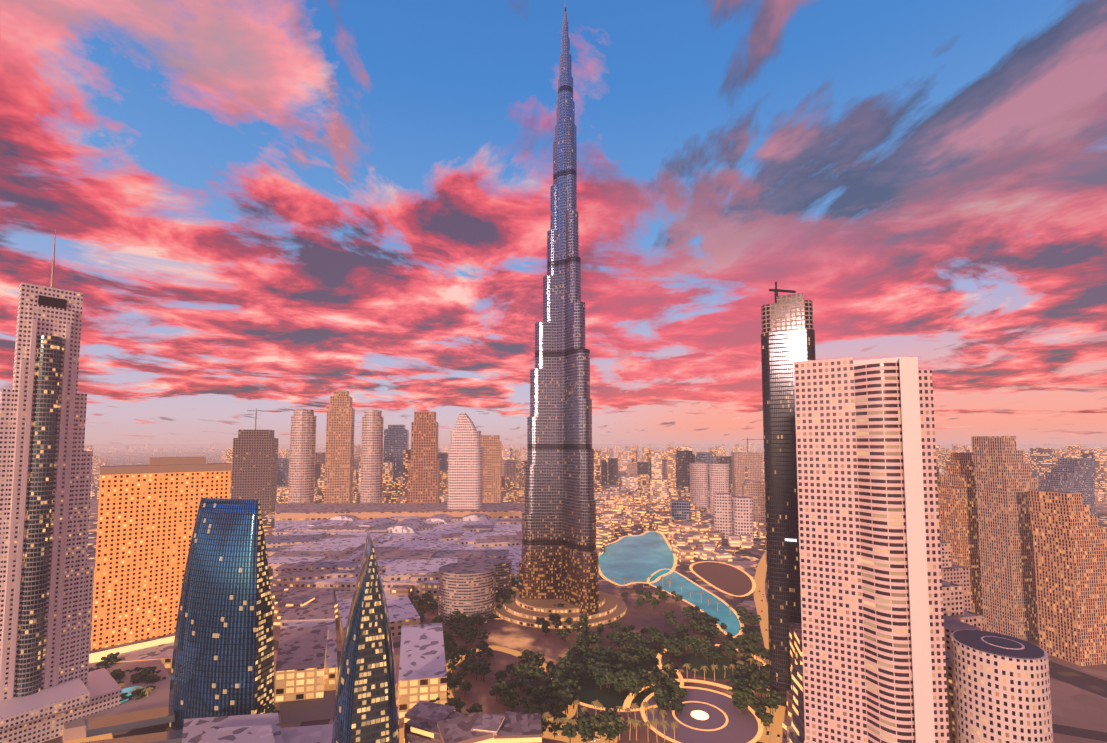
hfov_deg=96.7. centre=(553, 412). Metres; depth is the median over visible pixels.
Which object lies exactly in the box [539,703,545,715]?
tree
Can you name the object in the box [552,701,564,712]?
tree
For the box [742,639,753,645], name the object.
tree
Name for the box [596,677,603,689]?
tree
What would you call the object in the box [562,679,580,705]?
tree
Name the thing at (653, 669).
tree
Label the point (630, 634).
tree
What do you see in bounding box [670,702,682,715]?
tree
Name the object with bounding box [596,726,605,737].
tree
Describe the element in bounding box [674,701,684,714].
tree
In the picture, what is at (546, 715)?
palm
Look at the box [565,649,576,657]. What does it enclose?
tree
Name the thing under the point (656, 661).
tree
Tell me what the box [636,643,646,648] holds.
tree
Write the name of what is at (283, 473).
tower
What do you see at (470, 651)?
tree
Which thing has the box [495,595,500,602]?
tree
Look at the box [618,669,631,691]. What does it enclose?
tree
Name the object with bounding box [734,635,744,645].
tree
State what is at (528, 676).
tree
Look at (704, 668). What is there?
palm
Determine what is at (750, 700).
tree
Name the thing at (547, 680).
tree
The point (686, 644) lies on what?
tree
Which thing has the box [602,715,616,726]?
tree
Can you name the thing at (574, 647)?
tree
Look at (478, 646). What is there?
tree
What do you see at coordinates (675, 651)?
tree
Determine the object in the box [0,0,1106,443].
sky
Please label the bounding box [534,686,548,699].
tree
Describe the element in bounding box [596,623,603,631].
tree
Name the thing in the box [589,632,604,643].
tree
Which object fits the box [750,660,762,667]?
tree
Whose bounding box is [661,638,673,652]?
tree
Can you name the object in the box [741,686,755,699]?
tree
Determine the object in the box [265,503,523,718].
dubai mall
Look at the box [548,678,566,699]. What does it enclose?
tree
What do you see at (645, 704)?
palm
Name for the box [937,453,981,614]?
stepped tower
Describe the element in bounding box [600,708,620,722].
tree
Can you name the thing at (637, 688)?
tree
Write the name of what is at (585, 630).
tree
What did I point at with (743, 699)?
tree
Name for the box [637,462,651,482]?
building
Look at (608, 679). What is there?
tree
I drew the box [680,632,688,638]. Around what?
tree
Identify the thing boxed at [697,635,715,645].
tree
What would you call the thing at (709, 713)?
park ground
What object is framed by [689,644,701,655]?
tree
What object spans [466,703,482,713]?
tree
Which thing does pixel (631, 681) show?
tree
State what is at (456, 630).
tree
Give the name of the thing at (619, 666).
tree
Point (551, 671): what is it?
tree
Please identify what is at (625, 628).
tree
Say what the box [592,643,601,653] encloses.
tree
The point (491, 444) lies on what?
tower
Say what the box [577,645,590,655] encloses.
tree
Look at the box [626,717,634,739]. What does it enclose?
palm
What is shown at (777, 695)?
tree
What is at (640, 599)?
tree
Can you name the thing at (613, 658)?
tree
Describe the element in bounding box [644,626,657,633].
tree
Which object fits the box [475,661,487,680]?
tree
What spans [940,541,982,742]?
residential blocks
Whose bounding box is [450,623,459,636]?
tree
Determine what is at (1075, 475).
stepped tower
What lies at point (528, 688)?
tree
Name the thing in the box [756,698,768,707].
tree
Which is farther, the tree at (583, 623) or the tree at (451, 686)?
the tree at (583, 623)
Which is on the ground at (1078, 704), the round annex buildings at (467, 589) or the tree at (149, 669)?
the round annex buildings at (467, 589)
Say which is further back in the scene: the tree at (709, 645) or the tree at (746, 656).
the tree at (709, 645)
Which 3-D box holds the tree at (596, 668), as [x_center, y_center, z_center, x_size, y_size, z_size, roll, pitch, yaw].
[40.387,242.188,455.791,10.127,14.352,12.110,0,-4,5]
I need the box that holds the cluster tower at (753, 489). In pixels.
[742,480,764,520]
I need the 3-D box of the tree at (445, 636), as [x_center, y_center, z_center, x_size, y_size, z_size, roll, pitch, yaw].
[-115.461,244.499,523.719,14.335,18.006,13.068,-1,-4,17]
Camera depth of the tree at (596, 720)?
367.53 m
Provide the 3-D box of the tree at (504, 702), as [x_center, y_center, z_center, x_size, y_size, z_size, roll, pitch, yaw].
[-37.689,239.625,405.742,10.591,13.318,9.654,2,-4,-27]
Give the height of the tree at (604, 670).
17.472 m
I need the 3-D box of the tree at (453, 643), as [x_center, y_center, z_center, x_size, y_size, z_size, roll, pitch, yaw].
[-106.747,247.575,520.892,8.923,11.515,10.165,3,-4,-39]
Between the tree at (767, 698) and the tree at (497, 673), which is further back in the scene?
the tree at (497, 673)
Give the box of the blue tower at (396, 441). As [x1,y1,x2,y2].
[383,425,408,481]
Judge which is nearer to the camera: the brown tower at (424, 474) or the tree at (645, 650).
the tree at (645, 650)
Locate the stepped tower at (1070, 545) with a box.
[1028,490,1106,665]
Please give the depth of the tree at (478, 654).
501.17 m
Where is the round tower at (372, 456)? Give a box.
[360,410,383,502]
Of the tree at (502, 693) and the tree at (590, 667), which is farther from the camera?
the tree at (590, 667)
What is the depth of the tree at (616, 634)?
538.46 m
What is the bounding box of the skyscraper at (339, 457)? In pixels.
[324,390,354,502]
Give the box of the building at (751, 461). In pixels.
[731,437,763,495]
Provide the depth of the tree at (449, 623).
582.11 m
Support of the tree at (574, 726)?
on the park ground at (709, 713)
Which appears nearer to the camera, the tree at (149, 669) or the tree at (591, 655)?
the tree at (149, 669)
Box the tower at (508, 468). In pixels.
[501,460,515,487]
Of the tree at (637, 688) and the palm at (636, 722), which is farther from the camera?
the tree at (637, 688)
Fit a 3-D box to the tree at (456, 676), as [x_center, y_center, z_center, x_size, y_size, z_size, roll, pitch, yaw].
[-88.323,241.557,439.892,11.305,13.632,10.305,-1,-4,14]
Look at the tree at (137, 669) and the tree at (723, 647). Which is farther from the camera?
the tree at (723, 647)
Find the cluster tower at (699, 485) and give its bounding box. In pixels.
[690,463,708,506]
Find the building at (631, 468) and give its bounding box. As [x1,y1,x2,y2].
[627,464,636,475]
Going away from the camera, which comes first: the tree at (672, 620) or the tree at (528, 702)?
the tree at (528, 702)
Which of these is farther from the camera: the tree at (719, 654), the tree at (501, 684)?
the tree at (719, 654)
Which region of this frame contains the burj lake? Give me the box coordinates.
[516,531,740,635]
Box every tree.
[88,667,98,671]
[101,652,120,665]
[105,656,118,664]
[111,670,125,679]
[121,693,127,700]
[128,688,145,699]
[129,667,143,671]
[130,672,147,683]
[136,666,160,681]
[144,674,159,683]
[152,676,165,683]
[259,704,279,712]
[409,596,421,604]
[415,606,425,614]
[419,613,424,621]
[421,593,432,602]
[424,598,435,610]
[428,601,437,614]
[434,615,442,622]
[443,634,451,644]
[444,632,453,645]
[445,620,453,629]
[446,652,460,661]
[447,645,455,651]
[447,660,457,674]
[447,677,461,692]
[447,681,454,692]
[448,611,460,622]
[448,640,457,646]
[448,675,460,689]
[449,697,465,709]
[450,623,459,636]
[453,627,461,637]
[455,645,467,660]
[456,614,466,624]
[456,647,466,655]
[457,629,464,640]
[457,669,467,679]
[459,660,469,671]
[459,680,469,696]
[460,630,472,638]
[463,619,471,626]
[464,633,475,646]
[464,654,476,662]
[465,626,475,633]
[465,647,475,661]
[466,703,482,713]
[468,613,483,628]
[468,619,475,625]
[468,660,484,680]
[475,643,482,650]
[475,651,482,657]
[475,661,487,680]
[476,629,489,639]
[476,663,491,681]
[478,658,487,663]
[486,650,493,660]
[489,614,495,622]
[489,685,500,700]
[494,670,505,679]
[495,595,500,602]
[495,681,511,695]
[496,587,501,595]
[498,670,506,678]
[499,685,510,696]
[501,695,512,710]
[503,689,519,711]
[504,588,513,594]
[504,599,513,603]
[505,664,512,678]
[506,679,517,687]
[509,698,518,711]
[510,662,524,675]
[514,676,524,690]
[518,649,535,663]
[519,696,531,710]
[521,684,533,695]
[522,708,542,720]
[523,697,535,708]
[524,660,544,676]
[524,668,533,679]
[531,651,545,665]
[531,690,546,705]
[532,668,543,685]
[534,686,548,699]
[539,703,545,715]
[540,704,548,713]
[541,620,549,626]
[541,717,551,735]
[542,627,549,635]
[542,676,554,685]
[543,667,555,678]
[546,702,554,717]
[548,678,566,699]
[548,722,559,737]
[550,613,560,621]
[550,690,558,700]
[552,619,561,629]
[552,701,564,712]
[553,712,566,728]
[554,670,567,677]
[557,656,575,669]
[557,662,569,670]
[557,691,574,714]
[558,688,578,713]
[561,629,569,637]
[561,723,576,742]
[562,670,569,678]
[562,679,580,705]
[564,617,572,624]
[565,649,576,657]
[568,644,578,651]
[569,671,579,680]
[570,622,582,632]
[571,718,578,737]
[575,633,586,642]
[575,664,585,672]
[575,717,590,731]
[576,638,585,649]
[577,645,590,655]
[577,711,589,719]
[578,728,594,742]
[579,614,587,620]
[579,621,590,630]
[580,628,590,638]
[580,656,588,665]
[586,664,594,680]
[587,652,595,657]
[588,714,603,735]
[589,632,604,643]
[591,672,599,684]
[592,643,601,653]
[592,666,602,681]
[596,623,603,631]
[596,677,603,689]
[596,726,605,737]
[597,662,610,674]
[598,668,614,687]
[600,651,610,657]
[600,656,610,664]
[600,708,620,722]
[600,714,606,726]
[600,727,615,742]
[601,646,615,659]
[601,671,613,691]
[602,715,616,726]
[604,662,612,670]
[606,632,612,643]
[606,724,619,742]
[608,622,615,631]
[609,717,629,739]
[610,654,617,664]
[610,672,621,691]
[611,649,622,662]
[612,631,623,642]
[612,637,624,649]
[613,663,625,672]
[613,672,626,692]
[614,682,625,696]
[618,653,630,662]
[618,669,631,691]
[621,625,630,631]
[622,631,635,643]
[622,678,633,695]
[623,643,638,655]
[626,662,635,669]
[627,671,642,686]
[627,675,637,695]
[629,656,641,664]
[631,679,642,696]
[632,655,640,668]
[633,634,646,643]
[636,596,644,606]
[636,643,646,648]
[636,675,645,694]
[638,647,656,667]
[638,669,654,691]
[643,645,657,656]
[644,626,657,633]
[645,592,651,598]
[645,676,658,691]
[647,596,658,609]
[648,626,660,633]
[648,666,661,677]
[650,635,661,645]
[651,632,665,648]
[652,658,659,666]
[652,687,669,709]
[653,683,666,690]
[655,672,666,682]
[656,697,669,714]
[657,591,668,604]
[658,648,665,654]
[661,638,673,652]
[661,659,675,668]
[661,665,673,677]
[663,610,675,626]
[663,677,679,691]
[667,617,676,629]
[667,644,676,657]
[668,638,683,648]
[668,692,678,702]
[670,662,679,676]
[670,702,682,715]
[671,647,683,661]
[674,594,682,601]
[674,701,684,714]
[677,688,686,701]
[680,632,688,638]
[681,624,690,632]
[681,635,690,650]
[682,607,693,614]
[682,640,690,654]
[683,610,691,621]
[688,619,698,633]
[688,636,697,644]
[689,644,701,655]
[691,613,704,621]
[697,624,709,635]
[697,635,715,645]
[698,640,707,648]
[702,649,710,660]
[703,643,716,659]
[704,615,713,622]
[706,626,721,641]
[707,622,716,638]
[707,651,719,664]
[711,617,719,623]
[712,653,722,664]
[719,645,726,654]
[720,623,727,632]
[725,640,738,650]
[725,679,746,691]
[726,650,737,662]
[728,670,746,678]
[731,689,747,704]
[732,697,747,714]
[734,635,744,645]
[734,700,744,712]
[736,607,746,615]
[737,663,754,675]
[739,616,747,625]
[739,626,748,634]
[739,678,755,690]
[740,645,750,652]
[741,652,753,663]
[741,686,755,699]
[742,626,753,631]
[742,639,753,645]
[743,692,753,711]
[744,632,758,642]
[747,672,762,692]
[748,613,761,627]
[748,642,759,658]
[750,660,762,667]
[751,646,761,659]
[751,699,760,711]
[752,631,762,644]
[752,679,772,697]
[754,707,766,723]
[755,668,769,681]
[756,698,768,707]
[759,649,768,663]
[760,715,772,729]
[763,668,769,681]
[763,712,773,727]
[765,696,777,712]
[766,690,785,711]
[766,697,780,713]
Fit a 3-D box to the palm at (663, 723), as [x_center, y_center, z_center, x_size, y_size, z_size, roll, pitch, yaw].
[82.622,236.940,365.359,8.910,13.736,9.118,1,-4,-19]
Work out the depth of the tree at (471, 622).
581.03 m
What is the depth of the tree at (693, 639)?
519.34 m
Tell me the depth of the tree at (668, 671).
456.54 m
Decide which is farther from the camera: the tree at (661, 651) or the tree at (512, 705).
the tree at (661, 651)
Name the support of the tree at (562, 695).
on the park ground at (709, 713)
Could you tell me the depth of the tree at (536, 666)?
449.85 m
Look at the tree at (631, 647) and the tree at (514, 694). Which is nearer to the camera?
the tree at (514, 694)
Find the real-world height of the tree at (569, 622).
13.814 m
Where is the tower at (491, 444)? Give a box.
[481,435,501,502]
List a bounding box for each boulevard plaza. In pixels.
[168,498,273,729]
[331,532,398,742]
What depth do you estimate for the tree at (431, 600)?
647.43 m
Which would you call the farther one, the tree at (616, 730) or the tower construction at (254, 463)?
the tower construction at (254, 463)
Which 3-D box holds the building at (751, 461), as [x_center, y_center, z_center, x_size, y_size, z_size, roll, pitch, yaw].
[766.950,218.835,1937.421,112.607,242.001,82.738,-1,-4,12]
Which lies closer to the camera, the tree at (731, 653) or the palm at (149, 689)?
the palm at (149, 689)
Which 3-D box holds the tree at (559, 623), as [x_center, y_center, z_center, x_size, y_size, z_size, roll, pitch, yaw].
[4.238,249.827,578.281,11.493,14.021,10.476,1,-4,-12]
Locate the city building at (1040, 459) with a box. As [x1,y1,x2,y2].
[84,443,1106,502]
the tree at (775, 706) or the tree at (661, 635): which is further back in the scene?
the tree at (661, 635)
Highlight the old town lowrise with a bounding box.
[596,493,707,561]
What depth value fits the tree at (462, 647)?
498.45 m
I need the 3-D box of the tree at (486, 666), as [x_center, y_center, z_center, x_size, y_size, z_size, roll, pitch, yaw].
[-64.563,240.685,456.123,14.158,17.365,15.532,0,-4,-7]
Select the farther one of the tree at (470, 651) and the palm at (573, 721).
the tree at (470, 651)
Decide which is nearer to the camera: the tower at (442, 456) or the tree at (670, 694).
the tree at (670, 694)
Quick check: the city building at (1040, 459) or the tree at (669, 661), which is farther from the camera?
the city building at (1040, 459)
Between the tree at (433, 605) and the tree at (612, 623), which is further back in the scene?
the tree at (433, 605)
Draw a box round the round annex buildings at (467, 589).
[438,558,511,625]
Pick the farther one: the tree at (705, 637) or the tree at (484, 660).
the tree at (705, 637)
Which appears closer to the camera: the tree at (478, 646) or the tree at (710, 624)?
the tree at (478, 646)
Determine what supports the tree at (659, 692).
on the park ground at (709, 713)
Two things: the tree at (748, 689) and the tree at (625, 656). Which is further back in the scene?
the tree at (625, 656)
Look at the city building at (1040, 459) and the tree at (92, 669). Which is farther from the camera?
the city building at (1040, 459)
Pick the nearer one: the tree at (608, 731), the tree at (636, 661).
the tree at (608, 731)
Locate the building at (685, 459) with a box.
[676,450,694,486]
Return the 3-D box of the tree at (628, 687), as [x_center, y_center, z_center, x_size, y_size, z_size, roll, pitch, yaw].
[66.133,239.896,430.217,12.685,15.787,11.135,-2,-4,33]
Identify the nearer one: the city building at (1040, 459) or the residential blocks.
the residential blocks
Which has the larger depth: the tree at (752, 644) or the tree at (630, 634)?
the tree at (630, 634)
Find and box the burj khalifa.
[495,0,625,628]
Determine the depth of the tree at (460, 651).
498.45 m
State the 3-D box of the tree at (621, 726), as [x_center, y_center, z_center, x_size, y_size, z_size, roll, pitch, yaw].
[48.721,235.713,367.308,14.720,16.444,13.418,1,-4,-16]
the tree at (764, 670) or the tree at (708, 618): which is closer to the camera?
the tree at (764, 670)
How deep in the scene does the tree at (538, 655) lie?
471.39 m
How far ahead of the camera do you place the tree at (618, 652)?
494.38 m
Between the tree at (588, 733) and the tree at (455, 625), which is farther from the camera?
the tree at (455, 625)
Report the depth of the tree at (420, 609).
606.86 m
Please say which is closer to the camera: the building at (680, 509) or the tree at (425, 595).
the tree at (425, 595)
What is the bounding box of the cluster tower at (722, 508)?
[713,493,732,538]
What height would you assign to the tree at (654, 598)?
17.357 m
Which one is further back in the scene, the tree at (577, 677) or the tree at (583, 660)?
the tree at (583, 660)
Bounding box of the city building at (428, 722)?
[269,496,804,742]
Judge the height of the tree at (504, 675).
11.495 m
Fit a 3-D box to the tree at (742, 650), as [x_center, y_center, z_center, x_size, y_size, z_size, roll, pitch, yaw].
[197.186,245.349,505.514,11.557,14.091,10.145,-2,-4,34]
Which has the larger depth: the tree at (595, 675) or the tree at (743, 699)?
the tree at (595, 675)
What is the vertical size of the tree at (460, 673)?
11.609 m
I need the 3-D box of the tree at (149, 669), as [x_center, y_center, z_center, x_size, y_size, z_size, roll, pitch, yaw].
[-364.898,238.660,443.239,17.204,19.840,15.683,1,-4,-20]
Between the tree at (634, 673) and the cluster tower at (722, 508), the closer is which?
the tree at (634, 673)
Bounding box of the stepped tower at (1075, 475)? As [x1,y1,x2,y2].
[1038,458,1095,515]
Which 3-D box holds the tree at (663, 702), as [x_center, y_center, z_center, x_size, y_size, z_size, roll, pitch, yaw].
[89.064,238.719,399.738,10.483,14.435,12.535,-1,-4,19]
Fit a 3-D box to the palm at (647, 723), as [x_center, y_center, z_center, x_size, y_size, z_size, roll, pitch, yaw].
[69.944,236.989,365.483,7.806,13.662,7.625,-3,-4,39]
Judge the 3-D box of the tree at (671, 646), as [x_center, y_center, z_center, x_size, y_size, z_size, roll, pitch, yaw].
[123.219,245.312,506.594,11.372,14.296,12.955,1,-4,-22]
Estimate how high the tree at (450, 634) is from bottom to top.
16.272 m
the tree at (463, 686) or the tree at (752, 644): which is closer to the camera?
the tree at (463, 686)
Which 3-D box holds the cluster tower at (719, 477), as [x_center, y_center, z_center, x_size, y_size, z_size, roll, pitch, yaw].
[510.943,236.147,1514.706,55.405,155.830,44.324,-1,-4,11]
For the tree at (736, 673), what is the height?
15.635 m
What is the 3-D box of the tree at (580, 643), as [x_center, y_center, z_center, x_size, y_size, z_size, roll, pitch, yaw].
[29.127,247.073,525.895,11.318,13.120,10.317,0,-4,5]
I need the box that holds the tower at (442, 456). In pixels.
[438,452,446,469]
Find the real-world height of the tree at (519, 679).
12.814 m
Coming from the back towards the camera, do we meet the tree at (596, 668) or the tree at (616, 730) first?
the tree at (596, 668)
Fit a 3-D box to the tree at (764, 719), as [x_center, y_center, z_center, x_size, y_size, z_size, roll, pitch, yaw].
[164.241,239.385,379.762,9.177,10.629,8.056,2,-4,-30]
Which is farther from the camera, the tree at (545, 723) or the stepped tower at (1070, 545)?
the stepped tower at (1070, 545)
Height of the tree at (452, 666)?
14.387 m
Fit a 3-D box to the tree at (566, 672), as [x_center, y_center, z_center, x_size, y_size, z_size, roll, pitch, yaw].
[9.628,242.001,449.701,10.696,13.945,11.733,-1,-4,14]
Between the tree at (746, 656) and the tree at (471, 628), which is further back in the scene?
the tree at (471, 628)
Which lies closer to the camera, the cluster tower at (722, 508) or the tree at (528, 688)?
the tree at (528, 688)
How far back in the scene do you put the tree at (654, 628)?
544.93 m
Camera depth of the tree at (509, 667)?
461.39 m
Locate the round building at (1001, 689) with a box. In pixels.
[950,630,1052,742]
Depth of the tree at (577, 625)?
556.21 m
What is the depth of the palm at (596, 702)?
389.76 m
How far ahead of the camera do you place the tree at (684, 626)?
560.92 m
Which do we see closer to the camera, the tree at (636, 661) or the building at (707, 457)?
the tree at (636, 661)
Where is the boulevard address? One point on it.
(50, 684)
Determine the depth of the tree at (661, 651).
504.80 m
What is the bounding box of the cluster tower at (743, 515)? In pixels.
[733,496,753,544]
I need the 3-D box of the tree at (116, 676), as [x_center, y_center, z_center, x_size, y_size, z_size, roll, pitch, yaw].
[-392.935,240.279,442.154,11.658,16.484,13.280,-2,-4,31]
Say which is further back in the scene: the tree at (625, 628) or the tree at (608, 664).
the tree at (625, 628)
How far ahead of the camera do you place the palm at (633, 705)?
385.79 m
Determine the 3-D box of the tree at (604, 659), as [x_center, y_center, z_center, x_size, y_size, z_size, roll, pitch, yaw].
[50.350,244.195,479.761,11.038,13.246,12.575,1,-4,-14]
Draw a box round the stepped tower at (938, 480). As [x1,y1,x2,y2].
[937,467,940,485]
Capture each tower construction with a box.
[231,408,280,513]
[761,282,815,706]
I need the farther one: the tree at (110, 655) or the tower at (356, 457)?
the tower at (356, 457)
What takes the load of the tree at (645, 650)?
on the park ground at (709, 713)
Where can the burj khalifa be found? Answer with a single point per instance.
(558, 562)
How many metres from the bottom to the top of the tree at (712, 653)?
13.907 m
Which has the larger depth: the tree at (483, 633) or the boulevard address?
the tree at (483, 633)
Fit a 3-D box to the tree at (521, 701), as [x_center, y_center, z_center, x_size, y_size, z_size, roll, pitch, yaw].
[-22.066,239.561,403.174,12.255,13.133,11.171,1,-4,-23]
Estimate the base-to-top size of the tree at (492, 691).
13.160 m
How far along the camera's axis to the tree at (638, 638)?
524.29 m
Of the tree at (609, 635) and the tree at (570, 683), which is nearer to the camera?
the tree at (570, 683)
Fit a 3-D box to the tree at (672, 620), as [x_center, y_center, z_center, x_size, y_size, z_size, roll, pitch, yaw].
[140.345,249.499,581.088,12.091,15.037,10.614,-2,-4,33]
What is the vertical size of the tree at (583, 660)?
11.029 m
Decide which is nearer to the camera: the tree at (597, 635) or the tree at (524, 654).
the tree at (524, 654)
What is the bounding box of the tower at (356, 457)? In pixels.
[353,445,359,469]
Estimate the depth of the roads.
406.72 m
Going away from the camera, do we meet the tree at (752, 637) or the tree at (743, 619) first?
the tree at (752, 637)
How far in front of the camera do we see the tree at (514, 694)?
402.90 m
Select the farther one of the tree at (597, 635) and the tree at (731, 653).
the tree at (597, 635)
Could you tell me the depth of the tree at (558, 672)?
444.29 m
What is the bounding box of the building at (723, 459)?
[715,456,731,487]
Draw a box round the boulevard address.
[0,228,121,742]
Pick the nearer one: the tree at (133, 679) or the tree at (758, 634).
the tree at (133, 679)
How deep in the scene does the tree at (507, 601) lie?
649.54 m
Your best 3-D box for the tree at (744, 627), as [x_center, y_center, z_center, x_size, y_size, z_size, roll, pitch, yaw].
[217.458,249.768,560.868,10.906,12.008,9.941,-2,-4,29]
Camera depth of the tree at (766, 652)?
487.44 m
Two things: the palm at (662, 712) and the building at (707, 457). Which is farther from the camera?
the building at (707, 457)
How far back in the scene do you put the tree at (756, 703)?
401.80 m
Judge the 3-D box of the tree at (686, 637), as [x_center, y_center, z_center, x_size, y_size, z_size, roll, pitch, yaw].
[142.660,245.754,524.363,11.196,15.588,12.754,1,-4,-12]
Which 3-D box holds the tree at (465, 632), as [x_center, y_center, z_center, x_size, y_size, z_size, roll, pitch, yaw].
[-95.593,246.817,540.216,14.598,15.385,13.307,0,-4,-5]
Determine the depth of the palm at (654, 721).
364.08 m
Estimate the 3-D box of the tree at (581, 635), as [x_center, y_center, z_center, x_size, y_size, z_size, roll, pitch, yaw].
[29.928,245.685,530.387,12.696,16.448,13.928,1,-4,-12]
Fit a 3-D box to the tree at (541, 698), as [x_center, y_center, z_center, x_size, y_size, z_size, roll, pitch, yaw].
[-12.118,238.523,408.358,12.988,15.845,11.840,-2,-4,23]
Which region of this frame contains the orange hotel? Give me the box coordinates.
[89,457,231,662]
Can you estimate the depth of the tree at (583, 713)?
377.99 m
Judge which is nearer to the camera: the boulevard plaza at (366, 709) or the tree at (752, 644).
the boulevard plaza at (366, 709)
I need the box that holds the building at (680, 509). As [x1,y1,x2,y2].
[670,500,690,520]
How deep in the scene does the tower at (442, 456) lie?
2434.26 m
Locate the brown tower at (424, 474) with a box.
[408,411,439,502]
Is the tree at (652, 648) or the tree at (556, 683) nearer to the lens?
the tree at (556, 683)
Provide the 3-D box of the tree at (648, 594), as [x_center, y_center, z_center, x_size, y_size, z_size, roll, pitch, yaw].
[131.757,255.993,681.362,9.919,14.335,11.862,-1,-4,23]
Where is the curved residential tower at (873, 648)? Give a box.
[794,356,949,742]
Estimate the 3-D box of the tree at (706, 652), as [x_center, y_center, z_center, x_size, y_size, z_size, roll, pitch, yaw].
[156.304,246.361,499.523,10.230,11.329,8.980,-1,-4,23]
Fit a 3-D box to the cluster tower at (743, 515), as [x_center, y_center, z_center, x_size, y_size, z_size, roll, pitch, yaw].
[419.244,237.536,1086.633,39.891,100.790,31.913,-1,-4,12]
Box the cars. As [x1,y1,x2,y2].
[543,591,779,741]
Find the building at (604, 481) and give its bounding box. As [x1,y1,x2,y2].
[601,460,607,485]
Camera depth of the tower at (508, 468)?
2036.49 m
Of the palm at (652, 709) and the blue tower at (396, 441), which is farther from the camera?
the blue tower at (396, 441)
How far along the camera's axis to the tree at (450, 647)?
505.52 m
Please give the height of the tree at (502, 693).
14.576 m
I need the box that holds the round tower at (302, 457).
[288,409,316,502]
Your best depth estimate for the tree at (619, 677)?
434.19 m
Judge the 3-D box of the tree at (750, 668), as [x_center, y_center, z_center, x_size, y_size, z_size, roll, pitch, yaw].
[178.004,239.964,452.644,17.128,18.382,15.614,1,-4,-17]
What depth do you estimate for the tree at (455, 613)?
585.04 m
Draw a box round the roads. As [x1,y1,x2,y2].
[62,528,785,742]
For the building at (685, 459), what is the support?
on the ground at (1078, 704)
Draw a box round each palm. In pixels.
[143,687,153,696]
[542,712,551,735]
[561,717,569,736]
[568,719,577,738]
[591,700,601,707]
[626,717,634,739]
[629,703,639,720]
[632,719,641,739]
[641,701,650,720]
[643,721,652,741]
[648,707,656,718]
[650,718,661,741]
[658,720,669,741]
[659,710,667,718]
[671,721,679,739]
[682,663,690,682]
[700,666,708,680]
[711,664,718,680]
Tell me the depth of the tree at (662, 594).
671.76 m
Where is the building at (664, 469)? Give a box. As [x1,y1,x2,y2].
[662,461,667,482]
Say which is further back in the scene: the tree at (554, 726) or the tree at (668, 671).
the tree at (668, 671)
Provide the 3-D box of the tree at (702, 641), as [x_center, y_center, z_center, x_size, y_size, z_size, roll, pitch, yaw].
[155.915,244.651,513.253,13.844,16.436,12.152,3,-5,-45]
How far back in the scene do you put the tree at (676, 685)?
421.40 m
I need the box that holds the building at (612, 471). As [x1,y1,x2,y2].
[608,458,617,485]
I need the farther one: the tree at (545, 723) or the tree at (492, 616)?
the tree at (492, 616)
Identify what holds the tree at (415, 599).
on the park ground at (709, 713)
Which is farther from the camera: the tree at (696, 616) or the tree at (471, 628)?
the tree at (696, 616)
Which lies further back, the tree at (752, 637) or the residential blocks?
the tree at (752, 637)
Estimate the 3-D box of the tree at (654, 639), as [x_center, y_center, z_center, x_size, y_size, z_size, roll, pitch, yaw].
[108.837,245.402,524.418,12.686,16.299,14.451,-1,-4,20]
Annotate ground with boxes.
[42,444,1106,742]
[416,531,765,742]
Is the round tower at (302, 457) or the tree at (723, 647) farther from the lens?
the round tower at (302, 457)
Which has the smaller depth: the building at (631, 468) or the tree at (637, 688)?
the tree at (637, 688)
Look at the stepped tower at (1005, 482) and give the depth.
563.67 m
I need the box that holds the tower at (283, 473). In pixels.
[277,459,288,485]
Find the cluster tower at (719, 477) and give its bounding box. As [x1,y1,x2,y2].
[709,464,728,515]
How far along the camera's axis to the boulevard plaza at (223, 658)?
380.52 m
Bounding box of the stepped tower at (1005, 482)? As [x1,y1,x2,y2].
[971,436,1038,640]
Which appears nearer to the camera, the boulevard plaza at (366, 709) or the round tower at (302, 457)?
the boulevard plaza at (366, 709)
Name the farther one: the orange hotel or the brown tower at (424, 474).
the brown tower at (424, 474)
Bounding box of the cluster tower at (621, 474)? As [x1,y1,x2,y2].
[618,471,626,478]
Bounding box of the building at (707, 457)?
[695,452,713,483]
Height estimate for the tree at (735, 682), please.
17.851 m
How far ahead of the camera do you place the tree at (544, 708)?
393.15 m
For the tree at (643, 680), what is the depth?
428.77 m
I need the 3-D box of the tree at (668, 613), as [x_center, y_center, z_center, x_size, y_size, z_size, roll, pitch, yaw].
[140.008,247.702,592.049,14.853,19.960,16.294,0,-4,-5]
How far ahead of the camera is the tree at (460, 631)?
548.16 m
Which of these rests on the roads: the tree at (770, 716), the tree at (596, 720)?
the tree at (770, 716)
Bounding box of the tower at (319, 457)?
[315,452,325,486]
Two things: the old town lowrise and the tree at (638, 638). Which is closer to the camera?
the tree at (638, 638)
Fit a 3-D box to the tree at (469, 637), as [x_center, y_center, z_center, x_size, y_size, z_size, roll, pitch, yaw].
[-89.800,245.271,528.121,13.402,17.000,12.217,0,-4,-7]

